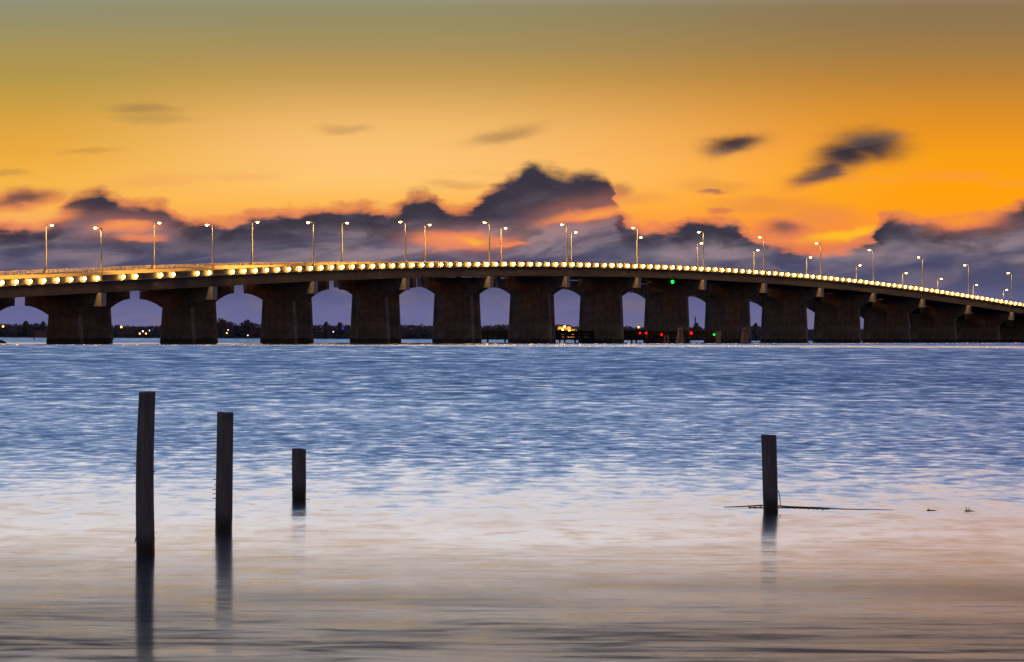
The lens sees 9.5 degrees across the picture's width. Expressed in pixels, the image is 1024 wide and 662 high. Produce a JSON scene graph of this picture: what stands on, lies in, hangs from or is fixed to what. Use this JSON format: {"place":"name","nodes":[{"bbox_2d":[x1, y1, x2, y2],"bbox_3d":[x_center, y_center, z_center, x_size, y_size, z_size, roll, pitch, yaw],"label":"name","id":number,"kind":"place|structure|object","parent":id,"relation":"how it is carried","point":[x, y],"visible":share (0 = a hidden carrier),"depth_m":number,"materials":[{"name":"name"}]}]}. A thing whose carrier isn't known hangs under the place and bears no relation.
{"place":"outdoors","nodes":[
{"label":"outdoors","id":0,"kind":"place"},
{"bbox_2d":[0,335,862,340],"bbox_3d":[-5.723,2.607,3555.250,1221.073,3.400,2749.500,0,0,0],"label":"shore","id":1,"kind":"structure","parent":0,"point":[222,337],"depth_m":2357.11,"materials":[{"name":"soil"}]},
{"bbox_2d":[23,321,29,336],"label":"shore tree","id":2,"kind":"object","parent":1,"relation":"on","point":[26,326],"visible":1,"depth_m":2430.40,"materials":[{"name":"black plant"}]},
{"bbox_2d":[40,321,46,330],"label":"shore tree","id":3,"kind":"object","parent":1,"relation":"on","point":[43,326],"visible":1,"depth_m":2424.63,"materials":[{"name":"black plant"}]},
{"bbox_2d":[217,318,227,337],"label":"shore tree","id":4,"kind":"object","parent":1,"relation":"on","point":[221,322],"visible":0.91,"depth_m":2367.39,"materials":[{"name":"black plant"}]},
{"bbox_2d":[242,319,252,337],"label":"shore tree","id":5,"kind":"object","parent":1,"relation":"on","point":[248,325],"visible":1,"depth_m":2358.58,"materials":[{"name":"black plant"}]},
{"bbox_2d":[323,322,329,337],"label":"shore tree","id":6,"kind":"object","parent":1,"relation":"on","point":[326,328],"visible":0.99,"depth_m":2333.42,"materials":[{"name":"black plant"}]},
{"bbox_2d":[337,322,342,337],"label":"shore tree","id":7,"kind":"object","parent":1,"relation":"on","point":[339,326],"visible":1,"depth_m":2329.45,"materials":[{"name":"black plant"}]},
{"bbox_2d":[0,321,862,339],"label":"wooded bank","id":8,"kind":"structure","parent":1,"relation":"on","point":[407,331],"depth_m":2370.09,"materials":[{"name":"black plant"}]},
{"bbox_2d":[557,325,570,337],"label":"lit house","id":9,"kind":"structure","parent":1,"relation":"on","point":[568,327],"depth_m":2215.00,"materials":[{"name":"yellow"}]},
{"bbox_2d":[691,322,700,337],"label":"shore tree","id":10,"kind":"object","parent":1,"relation":"on","point":[696,327],"visible":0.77,"depth_m":2214.08,"materials":[{"name":"black plant"}]},
{"bbox_2d":[751,323,757,339],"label":"shore tree","id":11,"kind":"object","parent":1,"relation":"on","point":[754,329],"visible":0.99,"depth_m":2194.95,"materials":[{"name":"black plant"}]},
{"bbox_2d":[0,338,1023,661],"bbox_3d":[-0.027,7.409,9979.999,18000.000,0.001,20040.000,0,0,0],"label":"water","id":12,"kind":"structure","parent":0,"point":[500,500],"depth_m":72.56,"materials":[{"name":"blue liquid"}]},
{"bbox_2d":[33,331,45,337],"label":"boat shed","id":13,"kind":"object","parent":12,"relation":"on","point":[40,334],"visible":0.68,"depth_m":2405.00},
{"bbox_2d":[134,391,155,555],"bbox_3d":[-3.307,1.537,55.298,0.201,1.992,0.176,0,0,0],"label":"wooden post","id":14,"kind":"object","parent":12,"relation":"in","point":[145,533],"visible":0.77,"depth_m":55.23,"materials":[{"name":"brown wood"}]},
{"bbox_2d":[212,412,232,531],"bbox_3d":[-2.908,1.628,61.780,0.210,1.633,0.176,0,0,0],"label":"wooden post","id":15,"kind":"object","parent":12,"relation":"in","point":[224,487],"visible":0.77,"depth_m":61.70,"materials":[{"name":"brown wood"}]},
{"bbox_2d":[290,448,308,501],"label":"wooden post","id":16,"kind":"object","parent":12,"relation":"in","point":[298,469],"visible":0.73,"depth_m":73.10,"materials":[{"name":"brown wood"}]},
{"bbox_2d":[0,262,1023,343],"bbox_3d":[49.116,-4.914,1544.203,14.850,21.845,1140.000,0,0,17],"label":"road bridge","id":17,"kind":"structure","parent":12,"relation":"on","point":[64,304],"depth_m":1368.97,"materials":[{"name":"concrete"}]},
{"bbox_2d":[44,224,53,272],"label":"street lamp","id":18,"kind":"object","parent":17,"relation":"on","point":[45,271],"visible":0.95,"depth_m":1178.55,"materials":[{"name":"metal"}]},
{"bbox_2d":[93,226,102,280],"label":"street lamp","id":19,"kind":"object","parent":17,"relation":"on","point":[101,276],"visible":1,"depth_m":1111.30,"materials":[{"name":"metal"}]},
{"bbox_2d":[152,222,160,267],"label":"street lamp","id":20,"kind":"object","parent":17,"relation":"on","point":[153,266],"visible":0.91,"depth_m":1236.00,"materials":[{"name":"metal"}]},
{"bbox_2d":[205,224,213,274],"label":"street lamp","id":21,"kind":"object","parent":17,"relation":"on","point":[212,271],"visible":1,"depth_m":1168.72,"materials":[{"name":"metal"}]},
{"bbox_2d":[251,221,258,264],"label":"street lamp","id":22,"kind":"object","parent":17,"relation":"on","point":[252,263],"visible":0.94,"depth_m":1293.42,"materials":[{"name":"metal"}]},
{"bbox_2d":[306,221,314,269],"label":"street lamp","id":23,"kind":"object","parent":17,"relation":"on","point":[313,266],"visible":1,"depth_m":1226.16,"materials":[{"name":"metal"}]},
{"bbox_2d":[341,222,348,261],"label":"street lamp","id":24,"kind":"object","parent":17,"relation":"on","point":[342,242],"visible":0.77,"depth_m":1350.87,"materials":[{"name":"metal"}]},
{"bbox_2d":[399,221,406,266],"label":"street lamp","id":25,"kind":"object","parent":17,"relation":"on","point":[405,263],"visible":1,"depth_m":1283.60,"materials":[{"name":"metal"}]},
{"bbox_2d":[424,224,430,261],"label":"street lamp","id":26,"kind":"object","parent":17,"relation":"on","point":[424,240],"visible":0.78,"depth_m":1408.27,"materials":[{"name":"metal"}]},
{"bbox_2d":[483,221,490,265],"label":"street lamp","id":27,"kind":"object","parent":17,"relation":"on","point":[484,222],"visible":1,"depth_m":1341.04,"materials":[{"name":"metal"}]},
{"bbox_2d":[500,227,506,261],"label":"street lamp","id":28,"kind":"object","parent":17,"relation":"on","point":[500,241],"visible":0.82,"depth_m":1465.73,"materials":[{"name":"metal"}]},
{"bbox_2d":[561,224,567,266],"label":"street lamp","id":29,"kind":"object","parent":17,"relation":"on","point":[566,245],"visible":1,"depth_m":1398.48,"materials":[{"name":"metal"}]},
{"bbox_2d":[570,231,576,261],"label":"street lamp","id":30,"kind":"object","parent":17,"relation":"on","point":[571,245],"visible":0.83,"depth_m":1523.18,"materials":[{"name":"metal"}]},
{"bbox_2d":[631,227,638,267],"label":"street lamp","id":31,"kind":"object","parent":17,"relation":"on","point":[637,246],"visible":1,"depth_m":1455.93,"materials":[{"name":"metal"}]},
{"bbox_2d":[636,236,641,263],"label":"street lamp","id":32,"kind":"object","parent":17,"relation":"on","point":[636,248],"visible":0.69,"depth_m":1580.60,"materials":[{"name":"metal"}]},
{"bbox_2d":[697,231,703,270],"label":"street lamp","id":33,"kind":"object","parent":17,"relation":"on","point":[703,248],"visible":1,"depth_m":1513.36,"materials":[{"name":"metal"}]},
{"bbox_2d":[758,236,764,274],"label":"street lamp","id":34,"kind":"object","parent":17,"relation":"on","point":[764,255],"visible":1,"depth_m":1570.84,"materials":[{"name":"metal"}]},
{"bbox_2d":[815,242,821,278],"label":"street lamp","id":35,"kind":"object","parent":17,"relation":"on","point":[820,258],"visible":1,"depth_m":1628.25,"materials":[{"name":"metal"}]},
{"bbox_2d":[868,249,873,284],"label":"street lamp","id":36,"kind":"object","parent":17,"relation":"on","point":[873,265],"visible":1,"depth_m":1685.67,"materials":[{"name":"metal"}]},
{"bbox_2d":[917,256,922,290],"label":"street lamp","id":37,"kind":"object","parent":17,"relation":"on","point":[922,270],"visible":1,"depth_m":1743.11,"materials":[{"name":"metal"}]},
{"bbox_2d":[963,264,968,297],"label":"street lamp","id":38,"kind":"object","parent":17,"relation":"on","point":[968,278],"visible":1,"depth_m":1800.55,"materials":[{"name":"metal"}]},
{"bbox_2d":[1007,272,1012,304],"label":"street lamp","id":39,"kind":"object","parent":17,"relation":"on","point":[1011,286],"visible":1,"depth_m":1858.04,"materials":[{"name":"metal"}]},
{"bbox_2d":[481,329,667,342],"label":"timber fender","id":40,"kind":"object","parent":12,"relation":"in","point":[634,335],"visible":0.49,"depth_m":1481.02,"materials":[{"name":"black wood"}]},
{"bbox_2d":[557,329,725,342],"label":"timber fender","id":41,"kind":"object","parent":12,"relation":"in","point":[707,335],"visible":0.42,"depth_m":1499.95,"materials":[{"name":"black wood"}]},
{"bbox_2d":[676,327,684,342],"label":"pile dolphin","id":42,"kind":"object","parent":12,"relation":"in","point":[680,337],"visible":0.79,"depth_m":1439.82,"materials":[{"name":"wood"}]},
{"bbox_2d":[715,329,721,343],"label":"gauge hut","id":43,"kind":"object","parent":12,"relation":"in","point":[718,336],"visible":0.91,"depth_m":1454.50,"materials":[{"name":"concrete"}]},
{"bbox_2d":[740,327,748,343],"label":"pile dolphin","id":44,"kind":"object","parent":12,"relation":"in","point":[744,338],"visible":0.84,"depth_m":1449.81,"materials":[{"name":"wood"}]},
{"bbox_2d":[761,434,777,511],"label":"wooden post","id":45,"kind":"object","parent":12,"relation":"in","point":[769,471],"visible":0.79,"depth_m":69.34,"materials":[{"name":"brown wood"}]},
{"bbox_2d":[730,505,889,509],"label":"rope","id":46,"kind":"object","parent":12,"relation":"on","point":[788,507],"visible":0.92,"depth_m":71.08,"materials":[{"name":"fabric"}]},
{"bbox_2d":[0,0,1023,329],"label":"sky","id":47,"kind":"structure","parent":0,"point":[894,129],"materials":[{"name":"orange"}]}
]}

